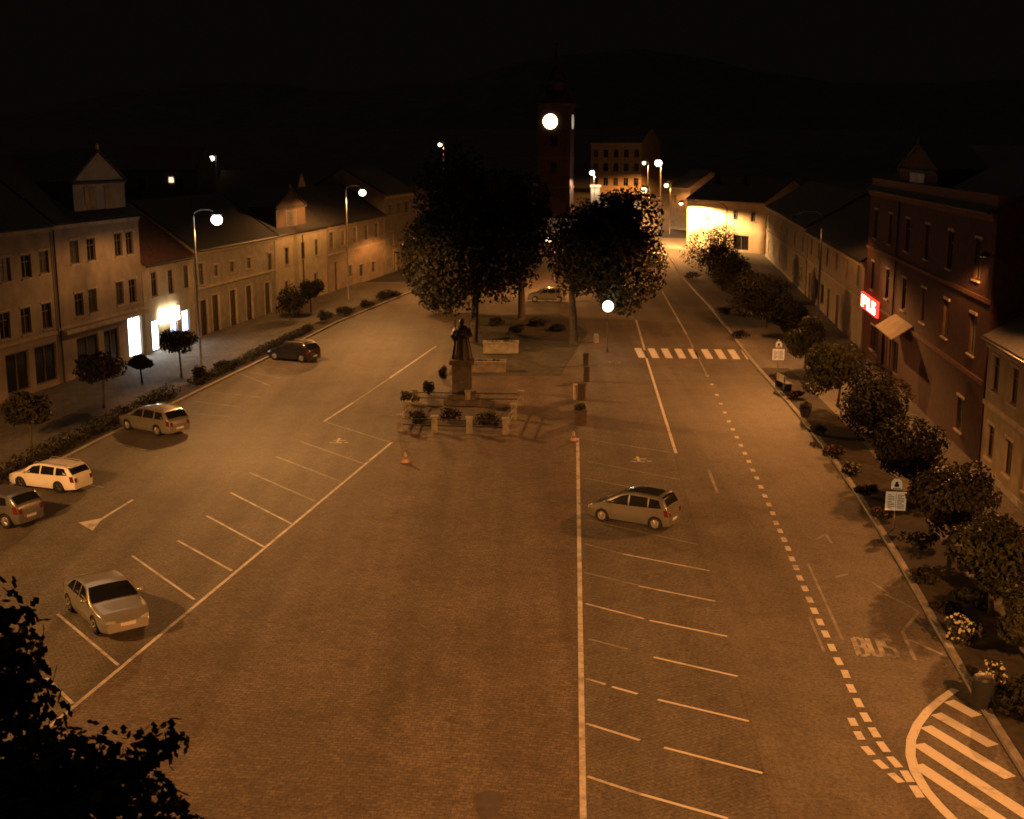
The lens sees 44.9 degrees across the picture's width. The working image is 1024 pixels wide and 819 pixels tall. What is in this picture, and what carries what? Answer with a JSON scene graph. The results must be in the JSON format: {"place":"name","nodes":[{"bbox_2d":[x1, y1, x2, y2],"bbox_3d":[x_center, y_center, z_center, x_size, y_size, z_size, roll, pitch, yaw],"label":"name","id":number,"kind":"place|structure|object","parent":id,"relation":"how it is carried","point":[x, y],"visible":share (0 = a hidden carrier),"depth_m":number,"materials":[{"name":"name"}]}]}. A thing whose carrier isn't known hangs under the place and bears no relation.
{"place":"outdoors","nodes":[
{"label":"outdoors","id":0,"kind":"place"},
{"bbox_2d":[121,146,215,201],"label":"house","id":1,"kind":"structure","parent":0,"point":[150,172],"depth_m":147.91,"materials":[{"name":"red tile"}]},
{"bbox_2d":[0,282,415,483],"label":"pavement","id":2,"kind":"structure","parent":0,"point":[76,402],"depth_m":88.76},
{"bbox_2d":[0,390,53,448],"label":"street tree","id":3,"kind":"object","parent":2,"relation":"on","point":[24,407],"visible":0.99,"depth_m":65.54,"materials":[{"name":"green plant"}]},
{"bbox_2d":[72,350,127,407],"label":"street tree","id":4,"kind":"object","parent":2,"relation":"on","point":[95,369],"visible":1,"depth_m":76.79,"materials":[{"name":"green plant"}]},
{"bbox_2d":[127,354,153,383],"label":"street tree","id":5,"kind":"object","parent":2,"relation":"on","point":[140,362],"visible":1,"depth_m":84.56,"materials":[{"name":"green plant"}]},
{"bbox_2d":[158,328,199,377],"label":"street tree","id":6,"kind":"object","parent":2,"relation":"on","point":[177,341],"visible":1,"depth_m":86.69,"materials":[{"name":"green plant"}]},
{"bbox_2d":[0,296,396,484],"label":"hedge bed","id":7,"kind":"object","parent":2,"relation":"on","point":[186,389],"visible":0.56,"depth_m":83.53,"materials":[{"name":"plant"}]},
{"bbox_2d":[0,426,91,480],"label":"hedge","id":8,"kind":"object","parent":7,"relation":"on","point":[31,459],"visible":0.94,"depth_m":64.56,"materials":[{"name":"green plant"}]},
{"bbox_2d":[76,383,180,435],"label":"hedge","id":9,"kind":"object","parent":7,"relation":"on","point":[112,419],"visible":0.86,"depth_m":74.32,"materials":[{"name":"green plant"}]},
{"bbox_2d":[187,352,259,385],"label":"hedge","id":10,"kind":"object","parent":7,"relation":"on","point":[244,358],"visible":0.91,"depth_m":88.91,"materials":[{"name":"green plant"}]},
{"bbox_2d":[247,323,313,357],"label":"hedge","id":11,"kind":"object","parent":7,"relation":"on","point":[288,336],"visible":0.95,"depth_m":101.92,"materials":[{"name":"green plant"}]},
{"bbox_2d":[193,209,221,366],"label":"street lamp","id":12,"kind":"object","parent":2,"relation":"on","point":[216,218],"visible":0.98,"depth_m":88.99,"materials":[{"name":"metal"}]},
{"bbox_2d":[275,283,309,319],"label":"street tree","id":13,"kind":"object","parent":2,"relation":"on","point":[296,301],"visible":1,"depth_m":115.75,"materials":[{"name":"green plant"}]},
{"bbox_2d":[299,279,324,311],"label":"street tree","id":14,"kind":"object","parent":2,"relation":"on","point":[311,289],"visible":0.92,"depth_m":121.36,"materials":[{"name":"green plant"}]},
{"bbox_2d":[345,185,365,301],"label":"street lamp","id":15,"kind":"object","parent":2,"relation":"on","point":[362,191],"visible":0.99,"depth_m":129.15,"materials":[{"name":"metal"}]},
{"bbox_2d":[216,170,305,192],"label":"house","id":16,"kind":"structure","parent":0,"point":[234,180],"depth_m":184.45,"materials":[{"name":"red tile"}]},
{"bbox_2d":[0,292,581,758],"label":"driveway paving","id":17,"kind":"structure","parent":0,"point":[176,486],"depth_m":61.68,"materials":[{"name":"asphalt"}]},
{"bbox_2d":[0,484,43,528],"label":"parked car","id":18,"kind":"object","parent":17,"relation":"on","point":[20,505],"visible":1,"depth_m":53.30,"materials":[{"name":"grey paint"}]},
{"bbox_2d":[9,456,92,492],"bbox_3d":[-22.192,3.061,59.614,3.985,1.370,1.921,5,13,21],"label":"parked car","id":19,"kind":"object","parent":17,"relation":"on","point":[59,475],"visible":0.99,"depth_m":58.88,"materials":[{"name":"white paint"}]},
{"bbox_2d":[63,570,148,634],"bbox_3d":[-14.124,6.524,43.027,2.178,1.441,4.428,-9,15,-36],"label":"parked car","id":20,"kind":"object","parent":17,"relation":"on","point":[108,602],"visible":1,"depth_m":42.09,"materials":[{"name":"silver metal"}]},
{"bbox_2d":[119,402,189,435],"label":"parked car","id":21,"kind":"object","parent":17,"relation":"on","point":[159,419],"visible":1,"depth_m":70.52,"materials":[{"name":"silver metal"}]},
{"bbox_2d":[10,290,414,484],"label":"kerb","id":22,"kind":"structure","parent":17,"relation":"on","point":[94,442],"depth_m":85.58,"materials":[{"name":"concrete"}]},
{"bbox_2d":[267,339,320,362],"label":"parked car","id":23,"kind":"object","parent":17,"relation":"on","point":[301,350],"visible":1,"depth_m":94.60,"materials":[{"name":"black paint"}]},
{"bbox_2d":[528,287,565,301],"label":"parked car","id":24,"kind":"object","parent":17,"relation":"on","point":[549,293],"visible":0.94,"depth_m":131.03,"materials":[{"name":"grey paint"}]},
{"bbox_2d":[291,184,386,292],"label":"house","id":25,"kind":"structure","parent":0,"point":[365,218],"depth_m":147.52,"materials":[{"name":"paint"}]},
{"bbox_2d":[313,166,416,274],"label":"house","id":26,"kind":"structure","parent":0,"point":[389,195],"depth_m":162.21,"materials":[{"name":"paint"}]},
{"bbox_2d":[2,240,777,818],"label":"square paving","id":27,"kind":"structure","parent":0,"point":[386,634],"depth_m":40.09,"materials":[{"name":"stone"}]},
{"bbox_2d":[0,576,213,818],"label":"tree","id":28,"kind":"object","parent":27,"relation":"on","point":[38,782],"visible":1,"depth_m":11.34,"materials":[{"name":"green plant"}]},
{"bbox_2d":[400,210,455,313],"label":"tree","id":29,"kind":"object","parent":27,"relation":"on","point":[427,307],"visible":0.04,"depth_m":121.04,"materials":[{"name":"green plant"}]},
{"bbox_2d":[408,405,510,431],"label":"monument bed","id":30,"kind":"object","parent":27,"relation":"on","point":[502,411],"visible":0.6,"depth_m":75.68,"materials":[{"name":"soil"}]},
{"bbox_2d":[396,388,523,434],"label":"monument fence","id":31,"kind":"object","parent":27,"relation":"on","point":[434,419],"visible":1,"depth_m":71.42,"materials":[{"name":"stone"}]},
{"bbox_2d":[443,318,480,405],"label":"statue","id":32,"kind":"object","parent":27,"relation":"on","point":[462,360],"visible":0.99,"depth_m":78.61,"materials":[{"name":"stone"}]},
{"bbox_2d":[472,791,503,817],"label":"repair patch","id":33,"kind":"object","parent":27,"relation":"on","point":[487,804],"visible":1,"depth_m":30.91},
{"bbox_2d":[573,403,586,424],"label":"square planter","id":34,"kind":"object","parent":27,"relation":"on","point":[580,414],"visible":1,"depth_m":73.03,"materials":[{"name":"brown wood"}]},
{"bbox_2d":[542,183,669,344],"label":"tree","id":35,"kind":"object","parent":27,"relation":"on","point":[608,246],"visible":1,"depth_m":99.87,"materials":[{"name":"green plant"}]},
{"bbox_2d":[0,48,1023,128],"bbox_3d":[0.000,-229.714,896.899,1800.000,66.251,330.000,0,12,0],"label":"hills","id":36,"kind":"structure","parent":0,"point":[629,88],"depth_m":835.91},
{"bbox_2d":[0,115,1023,367],"bbox_3d":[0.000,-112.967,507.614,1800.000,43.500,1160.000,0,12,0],"label":"ground","id":37,"kind":"structure","parent":0,"point":[856,159],"depth_m":533.27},
{"bbox_2d":[0,182,59,403],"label":"house","id":38,"kind":"structure","parent":37,"relation":"on","point":[29,361],"depth_m":81.11,"materials":[{"name":"paint"}]},
{"bbox_2d":[0,255,13,283],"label":"window","id":39,"kind":"structure","parent":38,"relation":"in","point":[4,262],"depth_m":78.59,"materials":[{"name":"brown wood"}]},
{"bbox_2d":[0,309,13,341],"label":"window","id":40,"kind":"structure","parent":38,"relation":"in","point":[4,320],"depth_m":78.82,"materials":[{"name":"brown wood"}]},
{"bbox_2d":[5,349,29,394],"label":"shop window","id":41,"kind":"structure","parent":38,"relation":"in","point":[17,370],"depth_m":80.45,"materials":[{"name":"brown glass"}]},
{"bbox_2d":[19,252,34,279],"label":"window","id":42,"kind":"structure","parent":38,"relation":"in","point":[25,263],"depth_m":80.83,"materials":[{"name":"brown wood"}]},
{"bbox_2d":[19,304,34,336],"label":"window","id":43,"kind":"structure","parent":38,"relation":"in","point":[25,319],"depth_m":81.06,"materials":[{"name":"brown wood"}]},
{"bbox_2d":[37,248,51,275],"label":"window","id":44,"kind":"structure","parent":38,"relation":"in","point":[43,264],"depth_m":82.82,"materials":[{"name":"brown wood"}]},
{"bbox_2d":[34,342,56,385],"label":"shop window","id":45,"kind":"structure","parent":38,"relation":"in","point":[45,359],"depth_m":83.62,"materials":[{"name":"brown glass"}]},
{"bbox_2d":[40,300,54,330],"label":"window","id":46,"kind":"structure","parent":38,"relation":"in","point":[45,305],"depth_m":83.43,"materials":[{"name":"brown wood"}]},
{"bbox_2d":[0,143,148,382],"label":"house","id":47,"kind":"structure","parent":37,"relation":"on","point":[82,205],"depth_m":88.69,"materials":[{"name":"paint"}]},
{"bbox_2d":[68,238,81,265],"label":"window","id":48,"kind":"structure","parent":47,"relation":"in","point":[72,244],"depth_m":86.50,"materials":[{"name":"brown wood"}]},
{"bbox_2d":[73,290,86,318],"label":"window","id":49,"kind":"structure","parent":47,"relation":"in","point":[77,295],"depth_m":87.39,"materials":[{"name":"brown wood"}]},
{"bbox_2d":[76,333,97,366],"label":"shop window","id":50,"kind":"structure","parent":47,"relation":"in","point":[88,344],"depth_m":88.86,"materials":[{"name":"brown glass"}]},
{"bbox_2d":[104,327,118,358],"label":"shop window","id":51,"kind":"structure","parent":47,"relation":"in","point":[111,344],"depth_m":92.31,"materials":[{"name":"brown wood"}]},
{"bbox_2d":[128,316,141,357],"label":"shop window","id":52,"kind":"structure","parent":47,"relation":"in","point":[134,327],"depth_m":95.68,"materials":[{"name":"white glass"}]},
{"bbox_2d":[138,215,196,353],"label":"house","id":53,"kind":"structure","parent":37,"relation":"on","point":[166,260],"depth_m":100.72,"materials":[{"name":"paint"}]},
{"bbox_2d":[152,319,159,351],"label":"shop window","id":54,"kind":"structure","parent":53,"relation":"in","point":[155,326],"depth_m":98.98,"materials":[{"name":"white glass"}]},
{"bbox_2d":[128,193,277,335],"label":"house","id":55,"kind":"structure","parent":37,"relation":"on","point":[236,268],"depth_m":112.77,"materials":[{"name":"paint"}]},
{"bbox_2d":[170,184,329,309],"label":"house","id":56,"kind":"structure","parent":37,"relation":"on","point":[291,222],"depth_m":127.17,"materials":[{"name":"paint"}]},
{"bbox_2d":[590,127,660,193],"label":"school building","id":57,"kind":"structure","parent":37,"relation":"on","point":[619,156],"depth_m":313.68,"materials":[{"name":"paint"}]},
{"bbox_2d":[686,174,800,253],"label":"house","id":58,"kind":"structure","parent":37,"relation":"on","point":[745,199],"depth_m":194.15,"materials":[{"name":"paint"}]},
{"bbox_2d":[765,181,870,294],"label":"house","id":59,"kind":"structure","parent":37,"relation":"on","point":[786,254],"depth_m":153.75,"materials":[{"name":"paint"}]},
{"bbox_2d":[804,196,870,348],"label":"house","id":60,"kind":"structure","parent":37,"relation":"on","point":[845,233],"depth_m":114.78,"materials":[{"name":"paint"}]},
{"bbox_2d":[860,136,1023,465],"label":"brick building","id":61,"kind":"structure","parent":37,"relation":"on","point":[939,297],"depth_m":73.02,"materials":[{"name":"brick"}]},
{"bbox_2d":[965,310,977,357],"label":"window","id":62,"kind":"structure","parent":61,"relation":"in","point":[974,319],"depth_m":65.14,"materials":[{"name":"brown wood"}]},
{"bbox_2d":[979,314,1023,512],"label":"house","id":63,"kind":"structure","parent":37,"relation":"on","point":[1002,451],"depth_m":58.54,"materials":[{"name":"paint"}]},
{"bbox_2d":[1000,433,1013,480],"bbox_3d":[23.177,2.216,57.873,0.280,1.950,1.340,1,12,6],"label":"window","id":64,"kind":"structure","parent":63,"relation":"in","point":[1010,441],"depth_m":58.10,"materials":[{"name":"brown wood"}]},
{"bbox_2d":[1006,362,1019,408],"bbox_3d":[23.177,-1.110,57.171,0.280,1.950,1.340,1,12,6],"label":"window","id":65,"kind":"structure","parent":63,"relation":"in","point":[1016,368],"depth_m":57.41,"materials":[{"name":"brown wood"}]},
{"bbox_2d":[0,0,1023,114],"label":"sky","id":66,"kind":"structure","parent":0,"point":[53,52],"materials":[{"name":"black"}]},
{"bbox_2d":[448,313,587,375],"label":"island lawn","id":67,"kind":"structure","parent":0,"point":[544,351],"depth_m":102.54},
{"bbox_2d":[395,135,543,342],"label":"tree","id":68,"kind":"object","parent":67,"relation":"on","point":[463,241],"visible":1,"depth_m":100.02,"materials":[{"name":"green plant"}]},
{"bbox_2d":[472,359,505,372],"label":"planter trough","id":69,"kind":"object","parent":67,"relation":"on","point":[489,366],"visible":0.99,"depth_m":90.14,"materials":[{"name":"concrete"}]},
{"bbox_2d":[483,340,518,352],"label":"planter trough","id":70,"kind":"object","parent":67,"relation":"on","point":[500,346],"visible":1,"depth_m":98.54,"materials":[{"name":"concrete"}]},
{"bbox_2d":[457,161,554,319],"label":"tree","id":71,"kind":"object","parent":67,"relation":"on","point":[543,212],"visible":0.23,"depth_m":115.45,"materials":[{"name":"green plant"}]},
{"bbox_2d":[536,42,576,216],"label":"church tower","id":72,"kind":"structure","parent":0,"point":[556,103],"depth_m":256.90,"materials":[{"name":"paint"}]},
{"bbox_2d":[576,286,774,818],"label":"parking bays paving","id":73,"kind":"structure","parent":0,"point":[621,402],"depth_m":41.31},
{"bbox_2d":[45,292,813,818],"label":"bay markings","id":74,"kind":"object","parent":73,"relation":"on","point":[91,524],"visible":0.98,"depth_m":45.26,"materials":[{"name":"white paint"}]},
{"bbox_2d":[588,486,680,529],"bbox_3d":[5.327,4.139,54.132,3.868,1.525,2.005,7,14,29],"label":"parked car","id":75,"kind":"object","parent":73,"relation":"on","point":[655,508],"visible":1,"depth_m":53.34,"materials":[{"name":"silver metal"}]},
{"bbox_2d":[668,170,715,230],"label":"house","id":76,"kind":"structure","parent":0,"point":[686,185],"depth_m":236.03,"materials":[{"name":"paint"}]},
{"bbox_2d":[632,168,1023,818],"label":"road","id":77,"kind":"structure","parent":0,"point":[818,762],"depth_m":44.68,"materials":[{"name":"asphalt"}]},
{"bbox_2d":[90,246,942,659],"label":"faded markings","id":78,"kind":"object","parent":77,"relation":"on","point":[906,626],"visible":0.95,"depth_m":51.66,"materials":[{"name":"paint"}]},
{"bbox_2d":[612,250,923,818],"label":"road markings","id":79,"kind":"object","parent":77,"relation":"on","point":[915,789],"visible":0.91,"depth_m":36.46,"materials":[{"name":"paint"}]},
{"bbox_2d":[657,238,1023,778],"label":"kerb","id":80,"kind":"structure","parent":77,"relation":"on","point":[1006,741],"depth_m":45.92,"materials":[{"name":"concrete"}]},
{"bbox_2d":[971,673,995,709],"bbox_3d":[13.631,8.129,35.924,0.680,0.978,0.670,0,12,0],"label":"litter bin","id":81,"kind":"object","parent":80,"relation":"on","point":[982,688],"visible":1,"depth_m":35.71,"materials":[{"name":"grey metal"}]},
{"bbox_2d":[851,637,899,657],"bbox_3d":[11.882,7.776,40.565,1.409,0.002,1.669,1,12,7],"label":"bus lettering","id":82,"kind":"object","parent":77,"relation":"on","point":[869,650],"visible":1,"depth_m":40.54,"materials":[{"name":"paint"}]},
{"bbox_2d":[905,688,1023,818],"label":"hatched marking","id":83,"kind":"object","parent":77,"relation":"on","point":[916,769],"visible":1,"depth_m":32.85,"materials":[{"name":"paint"}]},
{"bbox_2d":[660,238,1023,759],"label":"pavement","id":84,"kind":"structure","parent":0,"point":[759,345],"depth_m":104.42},
{"bbox_2d":[679,221,739,268],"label":"street tree","id":85,"kind":"object","parent":84,"relation":"on","point":[713,237],"visible":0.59,"depth_m":154.21,"materials":[{"name":"green plant"}]},
{"bbox_2d":[697,239,750,287],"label":"street tree","id":86,"kind":"object","parent":84,"relation":"on","point":[712,257],"visible":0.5,"depth_m":142.31,"materials":[{"name":"green plant"}]},
{"bbox_2d":[712,253,754,302],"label":"street tree","id":87,"kind":"object","parent":84,"relation":"on","point":[730,268],"visible":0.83,"depth_m":128.46,"materials":[{"name":"green plant"}]},
{"bbox_2d":[726,269,791,327],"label":"street tree","id":88,"kind":"object","parent":84,"relation":"on","point":[750,299],"visible":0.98,"depth_m":110.19,"materials":[{"name":"green plant"}]},
{"bbox_2d":[765,293,808,338],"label":"street tree","id":89,"kind":"object","parent":84,"relation":"on","point":[792,314],"visible":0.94,"depth_m":103.85,"materials":[{"name":"green plant"}]},
{"bbox_2d":[783,315,828,368],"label":"street tree","id":90,"kind":"object","parent":84,"relation":"on","point":[806,337],"visible":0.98,"depth_m":90.13,"materials":[{"name":"green plant"}]},
{"bbox_2d":[789,211,822,342],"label":"street lamp","id":91,"kind":"object","parent":84,"relation":"on","point":[793,216],"visible":0.84,"depth_m":99.61,"materials":[{"name":"metal"}]},
{"bbox_2d":[821,445,844,457],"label":"bush","id":92,"kind":"object","parent":84,"relation":"on","point":[834,451],"visible":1,"depth_m":64.78,"materials":[{"name":"red plant"}]},
{"bbox_2d":[800,342,866,405],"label":"street tree","id":93,"kind":"object","parent":84,"relation":"on","point":[828,365],"visible":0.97,"depth_m":77.01,"materials":[{"name":"green plant"}]},
{"bbox_2d":[836,362,915,445],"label":"street tree","id":94,"kind":"object","parent":84,"relation":"on","point":[873,401],"visible":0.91,"depth_m":66.16,"materials":[{"name":"green plant"}]},
{"bbox_2d":[761,368,1023,758],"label":"flower bed","id":95,"kind":"object","parent":84,"relation":"on","point":[955,577],"visible":0.62,"depth_m":49.30,"materials":[{"name":"soil"}]},
{"bbox_2d":[841,461,861,475],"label":"bush","id":96,"kind":"object","parent":95,"relation":"on","point":[850,468],"visible":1,"depth_m":61.34,"materials":[{"name":"green plant"}]},
{"bbox_2d":[853,484,878,496],"bbox_3d":[16.422,3.758,57.497,1.241,0.652,0.947,0,12,0],"label":"bush","id":97,"kind":"object","parent":95,"relation":"on","point":[870,489],"visible":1,"depth_m":57.35,"materials":[{"name":"green plant"}]},
{"bbox_2d":[868,506,892,520],"bbox_3d":[16.010,4.505,53.954,1.048,0.654,0.983,0,12,0],"label":"bush","id":98,"kind":"object","parent":95,"relation":"on","point":[881,513],"visible":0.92,"depth_m":53.76,"materials":[{"name":"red plant"}]},
{"bbox_2d":[885,477,906,528],"bbox_3d":[16.220,3.966,52.451,0.840,2.300,0.121,2,12,8],"label":"bus stop sign","id":99,"kind":"object","parent":95,"relation":"on","point":[895,501],"visible":1,"depth_m":52.36,"materials":[{"name":"metal"}]},
{"bbox_2d":[897,531,940,550],"bbox_3d":[16.500,5.295,50.051,1.702,0.722,1.746,0,12,0],"label":"bush","id":100,"kind":"object","parent":95,"relation":"on","point":[923,540],"visible":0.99,"depth_m":49.98,"materials":[{"name":"green plant"}]},
{"bbox_2d":[909,565,941,585],"bbox_3d":[15.350,6.177,46.127,1.242,0.622,1.303,0,12,0],"label":"bush","id":101,"kind":"object","parent":95,"relation":"on","point":[926,576],"visible":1,"depth_m":45.96,"materials":[{"name":"green plant"}]},
{"bbox_2d":[931,600,966,613],"bbox_3d":[15.238,6.852,43.206,1.143,0.513,1.028,0,12,0],"label":"bush","id":102,"kind":"object","parent":95,"relation":"on","point":[948,606],"visible":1,"depth_m":43.06,"materials":[{"name":"green plant"}]},
{"bbox_2d":[905,460,1002,559],"bbox_3d":[17.119,3.951,48.549,3.656,4.065,3.725,0,12,0],"label":"street tree","id":103,"kind":"object","parent":95,"relation":"on","point":[950,496],"visible":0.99,"depth_m":47.60,"materials":[{"name":"green plant"}]},
{"bbox_2d":[944,613,986,647],"bbox_3d":[14.664,7.143,40.136,1.259,1.193,1.152,10,16,39],"label":"bush","id":104,"kind":"object","parent":95,"relation":"on","point":[964,629],"visible":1,"depth_m":39.90,"materials":[{"name":"white plant"}]},
{"bbox_2d":[952,586,998,608],"bbox_3d":[16.390,6.657,44.109,1.572,0.628,1.529,12,17,43],"label":"bush","id":105,"kind":"object","parent":95,"relation":"on","point":[977,597],"visible":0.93,"depth_m":43.91,"materials":[{"name":"green plant"}]},
{"bbox_2d":[941,511,1023,614],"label":"street tree","id":106,"kind":"object","parent":95,"relation":"on","point":[990,552],"visible":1,"depth_m":42.40,"materials":[{"name":"green plant"}]},
{"bbox_2d":[979,658,1010,694],"bbox_3d":[14.286,7.945,36.828,0.915,1.168,0.894,0,12,0],"label":"bush","id":107,"kind":"object","parent":95,"relation":"on","point":[1000,677],"visible":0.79,"depth_m":36.64,"materials":[{"name":"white plant"}]},
{"bbox_2d":[993,673,1023,720],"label":"bush","id":108,"kind":"object","parent":95,"relation":"on","point":[1016,701],"visible":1,"depth_m":34.95,"materials":[{"name":"green plant"}]},
{"bbox_2d":[994,587,1023,645],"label":"street tree","id":109,"kind":"object","parent":95,"relation":"on","point":[1010,628],"visible":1,"depth_m":37.51,"materials":[{"name":"green plant"}]},
{"bbox_2d":[873,414,950,495],"bbox_3d":[18.354,2.125,57.637,3.604,3.886,3.970,0,12,0],"label":"street tree","id":110,"kind":"object","parent":84,"relation":"on","point":[906,448],"visible":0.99,"depth_m":56.42,"materials":[{"name":"green plant"}]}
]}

